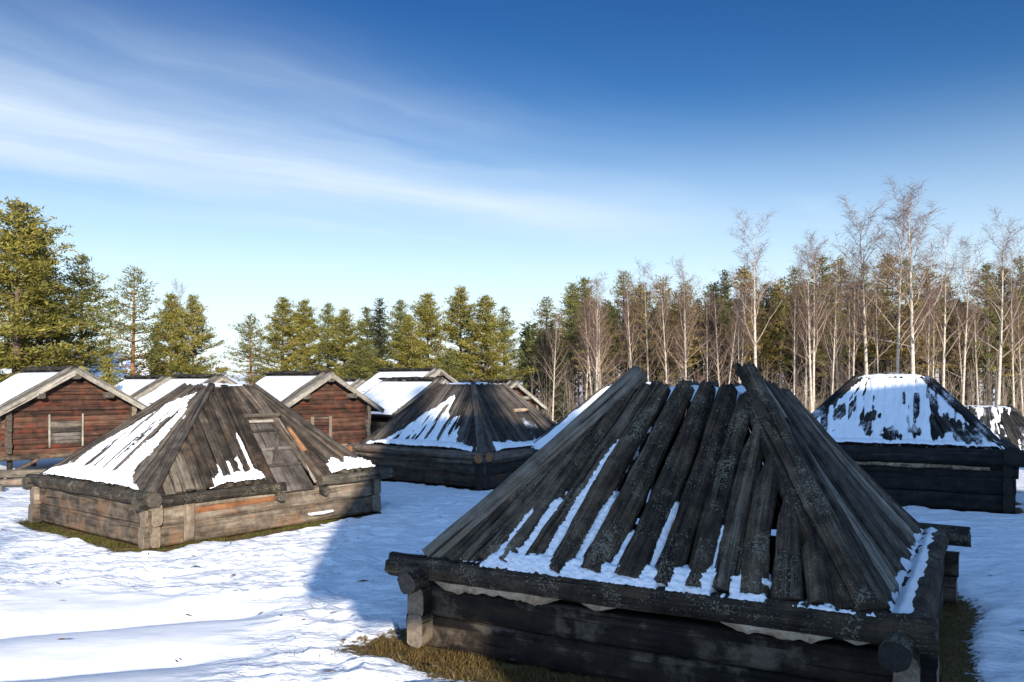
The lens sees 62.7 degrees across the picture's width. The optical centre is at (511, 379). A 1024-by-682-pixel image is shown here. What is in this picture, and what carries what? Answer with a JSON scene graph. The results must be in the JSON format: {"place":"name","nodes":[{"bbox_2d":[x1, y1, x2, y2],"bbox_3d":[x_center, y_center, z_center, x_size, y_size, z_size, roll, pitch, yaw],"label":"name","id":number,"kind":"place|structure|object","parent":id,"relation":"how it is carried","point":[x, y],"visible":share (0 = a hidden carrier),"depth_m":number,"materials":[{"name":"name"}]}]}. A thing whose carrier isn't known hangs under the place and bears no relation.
{"place":"outdoors","nodes":[
{"label":"outdoors","id":0,"kind":"place"},
{"bbox_2d":[0,375,1023,681],"bbox_3d":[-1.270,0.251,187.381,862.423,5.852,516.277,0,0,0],"label":"ground","id":1,"kind":"structure","parent":0,"point":[110,615],"depth_m":11.40,"materials":[{"name":"white snow"}]},
{"bbox_2d":[0,469,45,478],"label":"fallen log","id":2,"kind":"object","parent":1,"relation":"on","point":[15,473],"visible":0.38,"depth_m":23.91,"materials":[{"name":"beige wood"}]},
{"bbox_2d":[0,195,100,382],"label":"pine tree","id":3,"kind":"object","parent":1,"relation":"on","point":[12,244],"visible":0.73,"depth_m":41.90,"materials":[{"name":"green plant"}]},
{"bbox_2d":[1,244,117,375],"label":"pine tree","id":4,"kind":"object","parent":1,"relation":"on","point":[41,340],"visible":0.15,"depth_m":45.97,"materials":[{"name":"green plant"}]},
{"bbox_2d":[0,366,146,478],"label":"storehouse","id":5,"kind":"structure","parent":1,"relation":"on","point":[47,412],"depth_m":26.04,"materials":[{"name":"brown wood"}]},
{"bbox_2d":[29,252,136,378],"bbox_3d":[-24.806,-2.023,47.983,6.027,10.668,6.126,0,0,22],"label":"pine tree","id":6,"kind":"object","parent":1,"relation":"on","point":[81,281],"visible":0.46,"depth_m":47.99,"materials":[{"name":"green plant"}]},
{"bbox_2d":[54,352,179,383],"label":"tree","id":7,"kind":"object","parent":1,"relation":"on","point":[123,368],"depth_m":58.86,"materials":[{"name":"plant"}]},
{"bbox_2d":[73,265,182,385],"bbox_3d":[-19.895,-1.421,43.517,5.679,9.386,5.299,0,0,-21],"label":"pine tree","id":8,"kind":"object","parent":1,"relation":"on","point":[133,328],"visible":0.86,"depth_m":43.78,"materials":[{"name":"green plant"}]},
{"bbox_2d":[114,375,173,399],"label":"storehouse","id":9,"kind":"structure","parent":1,"relation":"on","point":[136,387],"depth_m":38.35,"materials":[{"name":"white wood"}]},
{"bbox_2d":[135,292,203,377],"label":"pine tree","id":10,"kind":"object","parent":1,"relation":"on","point":[171,320],"visible":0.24,"depth_m":47.90,"materials":[{"name":"green plant"}]},
{"bbox_2d":[16,518,337,551],"bbox_3d":[-7.164,3.025,16.334,7.148,0.090,4.051,0,0,0],"label":"moss rim","id":11,"kind":"object","parent":1,"relation":"on","point":[114,543],"visible":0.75,"depth_m":16.37,"materials":[{"name":"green plant"}]},
{"bbox_2d":[138,374,236,405],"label":"storehouse","id":12,"kind":"structure","parent":1,"relation":"on","point":[159,392],"depth_m":34.00,"materials":[{"name":"white wood"}]},
{"bbox_2d":[158,293,229,377],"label":"pine tree","id":13,"kind":"object","parent":1,"relation":"on","point":[184,365],"visible":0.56,"depth_m":45.59,"materials":[{"name":"green plant"}]},
{"bbox_2d":[22,383,393,549],"bbox_3d":[-6.592,1.550,18.650,5.181,2.980,6.120,0,0,39],"label":"log hut","id":14,"kind":"object","parent":1,"relation":"on","point":[184,463],"visible":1,"depth_m":17.11,"materials":[{"name":"brown wood"}]},
{"bbox_2d":[248,418,316,492],"bbox_3d":[-4.907,1.578,17.825,1.280,1.470,0.989,0,0,39],"label":"door","id":15,"kind":"structure","parent":14,"relation":"in","point":[284,465],"depth_m":17.77,"materials":[{"name":"grey wood"}]},
{"bbox_2d":[215,313,275,384],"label":"pine tree","id":16,"kind":"object","parent":1,"relation":"on","point":[247,349],"visible":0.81,"depth_m":49.77,"materials":[{"name":"green plant"}]},
{"bbox_2d":[243,297,322,383],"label":"pine tree","id":17,"kind":"object","parent":1,"relation":"on","point":[285,330],"visible":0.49,"depth_m":51.79,"materials":[{"name":"green plant"}]},
{"bbox_2d":[280,298,328,370],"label":"pine tree","id":18,"kind":"object","parent":1,"relation":"on","point":[303,311],"visible":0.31,"depth_m":55.74,"materials":[{"name":"green plant"}]},
{"bbox_2d":[252,370,384,447],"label":"storehouse","id":19,"kind":"structure","parent":1,"relation":"on","point":[331,404],"depth_m":30.57,"materials":[{"name":"brown wood"}]},
{"bbox_2d":[300,302,355,369],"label":"pine tree","id":20,"kind":"object","parent":1,"relation":"on","point":[329,314],"visible":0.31,"depth_m":61.68,"materials":[{"name":"green plant"}]},
{"bbox_2d":[308,307,375,380],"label":"pine tree","id":21,"kind":"object","parent":1,"relation":"on","point":[343,333],"visible":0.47,"depth_m":52.81,"materials":[{"name":"green plant"}]},
{"bbox_2d":[339,339,387,380],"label":"pine tree","id":22,"kind":"object","parent":1,"relation":"on","point":[365,361],"visible":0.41,"depth_m":49.95,"materials":[{"name":"green plant"}]},
{"bbox_2d":[349,306,383,371],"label":"pine tree","id":23,"kind":"object","parent":1,"relation":"on","point":[367,320],"visible":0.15,"depth_m":65.87,"materials":[{"name":"green plant"}]},
{"bbox_2d":[364,298,398,370],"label":"spruce tree","id":24,"kind":"object","parent":1,"relation":"on","point":[380,333],"visible":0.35,"depth_m":58.00,"materials":[{"name":"green plant"}]},
{"bbox_2d":[381,298,421,367],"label":"pine tree","id":25,"kind":"object","parent":1,"relation":"on","point":[400,308],"visible":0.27,"depth_m":63.63,"materials":[{"name":"green plant"}]},
{"bbox_2d":[372,317,439,367],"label":"pine tree","id":26,"kind":"object","parent":1,"relation":"on","point":[407,327],"visible":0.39,"depth_m":48.69,"materials":[{"name":"green plant"}]},
{"bbox_2d":[364,376,449,433],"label":"storehouse","id":27,"kind":"structure","parent":1,"relation":"on","point":[393,396],"depth_m":34.22,"materials":[{"name":"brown wood"}]},
{"bbox_2d":[356,367,458,393],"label":"storehouse","id":28,"kind":"structure","parent":1,"relation":"on","point":[368,384],"depth_m":41.28,"materials":[{"name":"white wood"}]},
{"bbox_2d":[397,292,462,374],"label":"pine tree","id":29,"kind":"object","parent":1,"relation":"on","point":[425,313],"visible":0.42,"depth_m":53.47,"materials":[{"name":"green plant"}]},
{"bbox_2d":[347,382,555,490],"bbox_3d":[-1.298,1.560,26.495,5.674,2.986,5.473,0,0,38],"label":"log hut","id":30,"kind":"object","parent":1,"relation":"on","point":[480,436],"visible":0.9,"depth_m":24.77,"materials":[{"name":"brown wood"}]},
{"bbox_2d":[516,410,544,438],"bbox_3d":[0.685,1.436,25.725,1.001,1.038,0.760,0,0,38],"label":"door","id":31,"kind":"structure","parent":30,"relation":"in","point":[531,424],"depth_m":25.73,"materials":[{"name":"black wood"}]},
{"bbox_2d":[435,351,474,379],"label":"pine tree","id":32,"kind":"object","parent":1,"relation":"on","point":[451,363],"visible":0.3,"depth_m":46.81,"materials":[{"name":"green plant"}]},
{"bbox_2d":[422,285,504,379],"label":"pine tree","id":33,"kind":"object","parent":1,"relation":"on","point":[463,309],"visible":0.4,"depth_m":54.80,"materials":[{"name":"green plant"}]},
{"bbox_2d":[448,293,539,379],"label":"pine tree","id":34,"kind":"object","parent":1,"relation":"on","point":[486,317],"visible":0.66,"depth_m":51.53,"materials":[{"name":"green plant"}]},
{"bbox_2d":[457,379,547,409],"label":"storehouse","id":35,"kind":"structure","parent":1,"relation":"on","point":[523,392],"depth_m":42.82,"materials":[{"name":"brown wood"}]},
{"bbox_2d":[482,306,530,388],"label":"pine tree","id":36,"kind":"object","parent":1,"relation":"on","point":[506,322],"visible":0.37,"depth_m":57.77,"materials":[{"name":"green plant"}]},
{"bbox_2d":[522,295,565,413],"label":"pine tree","id":37,"kind":"object","parent":1,"relation":"on","point":[544,314],"visible":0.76,"depth_m":60.06,"materials":[{"name":"green plant"}]},
{"bbox_2d":[530,310,570,420],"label":"birch tree","id":38,"kind":"object","parent":1,"relation":"on","point":[555,352],"visible":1,"depth_m":45.94,"materials":[{"name":"white plant"}]},
{"bbox_2d":[537,321,565,419],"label":"spruce tree","id":39,"kind":"object","parent":1,"relation":"on","point":[550,354],"visible":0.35,"depth_m":57.85,"materials":[{"name":"green plant"}]},
{"bbox_2d":[542,344,574,422],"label":"spruce tree","id":40,"kind":"object","parent":1,"relation":"on","point":[558,415],"visible":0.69,"depth_m":51.92,"materials":[{"name":"green plant"}]},
{"bbox_2d":[539,283,591,411],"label":"pine tree","id":41,"kind":"object","parent":1,"relation":"on","point":[571,306],"visible":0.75,"depth_m":59.91,"materials":[{"name":"plant"}]},
{"bbox_2d":[558,276,610,400],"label":"pine tree","id":42,"kind":"object","parent":1,"relation":"on","point":[583,283],"visible":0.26,"depth_m":64.13,"materials":[{"name":"green plant"}]},
{"bbox_2d":[572,279,611,399],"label":"tree","id":43,"kind":"object","parent":1,"relation":"on","point":[590,291],"visible":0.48,"depth_m":52.32,"materials":[{"name":"white plant"}]},
{"bbox_2d":[556,271,635,395],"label":"birch tree","id":44,"kind":"object","parent":1,"relation":"on","point":[596,349],"visible":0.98,"depth_m":49.89,"materials":[{"name":"white plant"}]},
{"bbox_2d":[571,312,633,383],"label":"pine tree","id":45,"kind":"object","parent":1,"relation":"on","point":[615,337],"visible":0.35,"depth_m":55.78,"materials":[{"name":"plant"}]},
{"bbox_2d":[530,382,686,488],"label":"snow","id":46,"kind":"structure","parent":1,"relation":"on","point":[542,440],"depth_m":25.01,"materials":[{"name":"white snow"}]},
{"bbox_2d":[603,271,644,376],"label":"pine tree","id":47,"kind":"object","parent":1,"relation":"on","point":[617,292],"visible":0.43,"depth_m":59.81,"materials":[{"name":"green plant"}]},
{"bbox_2d":[608,269,646,378],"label":"birch tree","id":48,"kind":"object","parent":1,"relation":"on","point":[630,354],"visible":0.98,"depth_m":52.10,"materials":[{"name":"white plant"}]},
{"bbox_2d":[615,283,668,368],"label":"pine tree","id":49,"kind":"object","parent":1,"relation":"on","point":[639,291],"visible":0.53,"depth_m":57.93,"materials":[{"name":"green plant"}]},
{"bbox_2d":[615,259,670,381],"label":"birch tree","id":50,"kind":"object","parent":1,"relation":"on","point":[646,329],"visible":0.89,"depth_m":54.04,"materials":[{"name":"white plant"}]},
{"bbox_2d":[638,275,688,383],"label":"tree","id":51,"kind":"object","parent":1,"relation":"on","point":[661,297],"visible":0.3,"depth_m":61.85,"materials":[{"name":"brown plant"}]},
{"bbox_2d":[648,313,696,385],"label":"pine tree","id":52,"kind":"object","parent":1,"relation":"on","point":[670,362],"visible":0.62,"depth_m":56.56,"materials":[{"name":"green plant"}]},
{"bbox_2d":[361,597,984,681],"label":"dry grass","id":53,"kind":"structure","parent":1,"relation":"on","point":[423,657],"depth_m":9.05,"materials":[{"name":"brown plant"}]},
{"bbox_2d":[644,269,701,383],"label":"birch tree","id":54,"kind":"object","parent":1,"relation":"on","point":[664,336],"visible":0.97,"depth_m":49.73,"materials":[{"name":"white plant"}]},
{"bbox_2d":[384,362,971,681],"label":"log hut","id":55,"kind":"object","parent":1,"relation":"on","point":[857,551],"visible":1,"depth_m":8.75,"materials":[{"name":"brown wood"}]},
{"bbox_2d":[660,281,712,378],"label":"tree","id":56,"kind":"object","parent":1,"relation":"on","point":[687,329],"visible":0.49,"depth_m":56.86,"materials":[{"name":"green plant"}]},
{"bbox_2d":[651,255,731,383],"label":"birch tree","id":57,"kind":"object","parent":1,"relation":"on","point":[684,303],"visible":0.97,"depth_m":49.69,"materials":[{"name":"white plant"}]},
{"bbox_2d":[687,298,709,383],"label":"spruce tree","id":58,"kind":"object","parent":1,"relation":"on","point":[697,366],"visible":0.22,"depth_m":63.89,"materials":[{"name":"green plant"}]},
{"bbox_2d":[695,280,731,385],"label":"spruce tree","id":59,"kind":"object","parent":1,"relation":"on","point":[713,377],"visible":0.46,"depth_m":61.83,"materials":[{"name":"green plant"}]},
{"bbox_2d":[692,286,734,383],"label":"birch tree","id":60,"kind":"object","parent":1,"relation":"on","point":[707,332],"visible":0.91,"depth_m":51.67,"materials":[{"name":"white plant"}]},
{"bbox_2d":[692,282,735,386],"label":"birch tree","id":61,"kind":"object","parent":1,"relation":"on","point":[713,322],"visible":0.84,"depth_m":52.22,"materials":[{"name":"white plant"}]},
{"bbox_2d":[708,269,740,384],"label":"tree","id":62,"kind":"object","parent":1,"relation":"on","point":[724,279],"visible":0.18,"depth_m":65.85,"materials":[{"name":"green plant"}]},
{"bbox_2d":[716,264,774,364],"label":"pine tree","id":63,"kind":"object","parent":1,"relation":"on","point":[742,273],"visible":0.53,"depth_m":56.85,"materials":[{"name":"green plant"}]},
{"bbox_2d":[712,207,794,366],"bbox_3d":[13.769,-3.262,47.077,4.387,13.175,5.942,0,0,-2],"label":"birch tree","id":64,"kind":"object","parent":1,"relation":"on","point":[753,335],"visible":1,"depth_m":47.28,"materials":[{"name":"white plant"}]},
{"bbox_2d":[737,310,778,376],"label":"pine tree","id":65,"kind":"object","parent":1,"relation":"on","point":[762,353],"visible":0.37,"depth_m":60.59,"materials":[{"name":"plant"}]},
{"bbox_2d":[515,290,1023,407],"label":"wood","id":66,"kind":"object","parent":1,"relation":"on","point":[788,375],"visible":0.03,"depth_m":74.27,"materials":[{"name":"brown plant"}]},
{"bbox_2d":[747,282,797,384],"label":"tree","id":67,"kind":"object","parent":1,"relation":"on","point":[785,350],"visible":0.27,"depth_m":62.62,"materials":[{"name":"brown plant"}]},
{"bbox_2d":[521,353,1023,421],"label":"undergrowth","id":68,"kind":"object","parent":1,"relation":"on","point":[577,400],"visible":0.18,"depth_m":50.30,"materials":[{"name":"brown plant"}]},
{"bbox_2d":[756,276,799,389],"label":"pine tree","id":69,"kind":"object","parent":1,"relation":"on","point":[781,357],"visible":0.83,"depth_m":59.85,"materials":[{"name":"green plant"}]},
{"bbox_2d":[775,269,806,394],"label":"birch tree","id":70,"kind":"object","parent":1,"relation":"on","point":[794,333],"visible":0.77,"depth_m":53.06,"materials":[{"name":"white plant"}]},
{"bbox_2d":[771,266,827,399],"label":"pine tree","id":71,"kind":"object","parent":1,"relation":"on","point":[786,345],"visible":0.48,"depth_m":59.78,"materials":[{"name":"plant"}]},
{"bbox_2d":[773,226,845,411],"bbox_3d":[17.412,-2.811,47.954,4.584,12.242,3.900,1,-1,-30],"label":"birch tree","id":72,"kind":"object","parent":1,"relation":"on","point":[811,331],"visible":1,"depth_m":48.16,"materials":[{"name":"white plant"}]},
{"bbox_2d":[789,282,841,408],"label":"pine tree","id":73,"kind":"object","parent":1,"relation":"on","point":[811,286],"visible":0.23,"depth_m":60.55,"materials":[{"name":"plant"}]},
{"bbox_2d":[797,254,834,402],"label":"tree","id":74,"kind":"object","parent":1,"relation":"on","point":[821,352],"visible":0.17,"depth_m":61.94,"materials":[{"name":"brown plant"}]},
{"bbox_2d":[795,248,854,394],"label":"birch tree","id":75,"kind":"object","parent":1,"relation":"on","point":[835,311],"visible":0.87,"depth_m":49.84,"materials":[{"name":"white plant"}]},
{"bbox_2d":[808,276,858,396],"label":"pine tree","id":76,"kind":"object","parent":1,"relation":"on","point":[826,343],"visible":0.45,"depth_m":56.12,"materials":[{"name":"green plant"}]},
{"bbox_2d":[819,282,857,389],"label":"birch tree","id":77,"kind":"object","parent":1,"relation":"on","point":[836,348],"visible":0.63,"depth_m":52.52,"materials":[{"name":"white plant"}]},
{"bbox_2d":[816,255,873,387],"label":"pine tree","id":78,"kind":"object","parent":1,"relation":"on","point":[840,318],"visible":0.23,"depth_m":59.89,"materials":[{"name":"plant"}]},
{"bbox_2d":[835,245,871,380],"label":"birch tree","id":79,"kind":"object","parent":1,"relation":"on","point":[854,326],"visible":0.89,"depth_m":49.57,"materials":[{"name":"white plant"}]},
{"bbox_2d":[842,257,893,373],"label":"birch tree","id":80,"kind":"object","parent":1,"relation":"on","point":[877,342],"visible":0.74,"depth_m":52.63,"materials":[{"name":"white plant"}]},
{"bbox_2d":[848,282,900,373],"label":"tree","id":81,"kind":"object","parent":1,"relation":"on","point":[869,348],"visible":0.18,"depth_m":61.68,"materials":[{"name":"brown plant"}]},
{"bbox_2d":[824,194,938,374],"bbox_3d":[21.906,-4.015,49.925,6.596,14.749,5.525,1,-2,-28],"label":"birch tree","id":82,"kind":"object","parent":1,"relation":"on","point":[865,340],"visible":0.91,"depth_m":50.05,"materials":[{"name":"white plant"}]},
{"bbox_2d":[852,251,922,373],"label":"pine tree","id":83,"kind":"object","parent":1,"relation":"on","point":[887,353],"visible":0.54,"depth_m":57.80,"materials":[{"name":"green plant"}]},
{"bbox_2d":[843,183,945,373],"bbox_3d":[21.453,-3.772,46.772,5.666,14.236,4.489,1,0,-11],"label":"birch tree","id":84,"kind":"object","parent":1,"relation":"on","point":[899,319],"visible":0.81,"depth_m":47.00,"materials":[{"name":"white plant"}]},
{"bbox_2d":[827,174,973,373],"bbox_3d":[21.294,-4.074,45.843,7.472,14.883,6.483,0,0,-22],"label":"birch tree","id":85,"kind":"object","parent":1,"relation":"on","point":[912,324],"visible":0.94,"depth_m":45.91,"materials":[{"name":"white plant"}]},
{"bbox_2d":[870,305,954,375],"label":"pine tree","id":86,"kind":"object","parent":1,"relation":"on","point":[906,354],"visible":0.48,"depth_m":57.28,"materials":[{"name":"plant"}]},
{"bbox_2d":[891,296,940,375],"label":"pine tree","id":87,"kind":"object","parent":1,"relation":"on","point":[924,329],"visible":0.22,"depth_m":58.06,"materials":[{"name":"green plant"}]},
{"bbox_2d":[811,373,1023,513],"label":"log hut","id":88,"kind":"object","parent":1,"relation":"on","point":[902,439],"visible":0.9,"depth_m":20.20,"materials":[{"name":"black wood"}]},
{"bbox_2d":[901,283,950,377],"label":"birch tree","id":89,"kind":"object","parent":1,"relation":"on","point":[934,347],"visible":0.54,"depth_m":55.06,"materials":[{"name":"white plant"}]},
{"bbox_2d":[901,264,954,376],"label":"pine tree","id":90,"kind":"object","parent":1,"relation":"on","point":[941,314],"visible":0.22,"depth_m":59.72,"materials":[{"name":"plant"}]},
{"bbox_2d":[913,264,960,377],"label":"birch tree","id":91,"kind":"object","parent":1,"relation":"on","point":[928,343],"visible":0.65,"depth_m":53.03,"materials":[{"name":"white plant"}]},
{"bbox_2d":[914,222,991,387],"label":"birch tree","id":92,"kind":"object","parent":1,"relation":"on","point":[944,341],"visible":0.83,"depth_m":47.83,"materials":[{"name":"white plant"}]},
{"bbox_2d":[939,302,974,405],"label":"birch tree","id":93,"kind":"object","parent":1,"relation":"on","point":[959,357],"visible":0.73,"depth_m":57.04,"materials":[{"name":"white plant"}]},
{"bbox_2d":[915,230,999,404],"bbox_3d":[26.658,-2.891,50.614,4.894,12.404,3.813,0,0,32],"label":"birch tree","id":94,"kind":"object","parent":1,"relation":"on","point":[964,358],"visible":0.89,"depth_m":50.09,"materials":[{"name":"white plant"}]},
{"bbox_2d":[940,321,984,405],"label":"spruce tree","id":95,"kind":"object","parent":1,"relation":"on","point":[957,385],"visible":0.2,"depth_m":65.84,"materials":[{"name":"green plant"}]},
{"bbox_2d":[945,314,996,405],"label":"pine tree","id":96,"kind":"object","parent":1,"relation":"on","point":[967,390],"visible":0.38,"depth_m":59.87,"materials":[{"name":"green plant"}]},
{"bbox_2d":[955,268,990,405],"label":"birch tree","id":97,"kind":"object","parent":1,"relation":"on","point":[975,339],"visible":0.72,"depth_m":54.42,"materials":[{"name":"white plant"}]},
{"bbox_2d":[953,262,1018,404],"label":"pine tree","id":98,"kind":"object","parent":1,"relation":"on","point":[987,355],"visible":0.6,"depth_m":57.85,"materials":[{"name":"green plant"}]},
{"bbox_2d":[965,405,1023,449],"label":"log hut","id":99,"kind":"object","parent":1,"relation":"on","point":[1007,421],"visible":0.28,"depth_m":31.13,"materials":[{"name":"black wood"}]},
{"bbox_2d":[966,205,1023,405],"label":"birch tree","id":100,"kind":"object","parent":1,"relation":"on","point":[1000,322],"visible":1,"depth_m":45.67,"materials":[{"name":"white plant"}]},
{"bbox_2d":[979,263,1016,405],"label":"pine tree","id":101,"kind":"object","parent":1,"relation":"on","point":[998,280],"visible":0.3,"depth_m":61.87,"materials":[{"name":"plant"}]},
{"bbox_2d":[990,255,1023,406],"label":"tree","id":102,"kind":"object","parent":1,"relation":"on","point":[1020,272],"visible":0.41,"depth_m":60.06,"materials":[{"name":"plant"}]},
{"bbox_2d":[993,319,1023,409],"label":"spruce tree","id":103,"kind":"object","parent":1,"relation":"on","point":[1009,399],"visible":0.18,"depth_m":63.72,"materials":[{"name":"green plant"}]},
{"bbox_2d":[994,245,1023,407],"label":"birch tree","id":104,"kind":"object","parent":1,"relation":"on","point":[1011,342],"visible":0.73,"depth_m":49.91,"materials":[{"name":"white plant"}]},
{"bbox_2d":[994,301,1023,413],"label":"pine tree","id":105,"kind":"object","parent":1,"relation":"on","point":[1022,349],"visible":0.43,"depth_m":57.35,"materials":[{"name":"green plant"}]},
{"bbox_2d":[0,0,1023,376],"label":"sky","id":106,"kind":"structure","parent":0,"point":[247,154],"materials":[{"name":"blue"}]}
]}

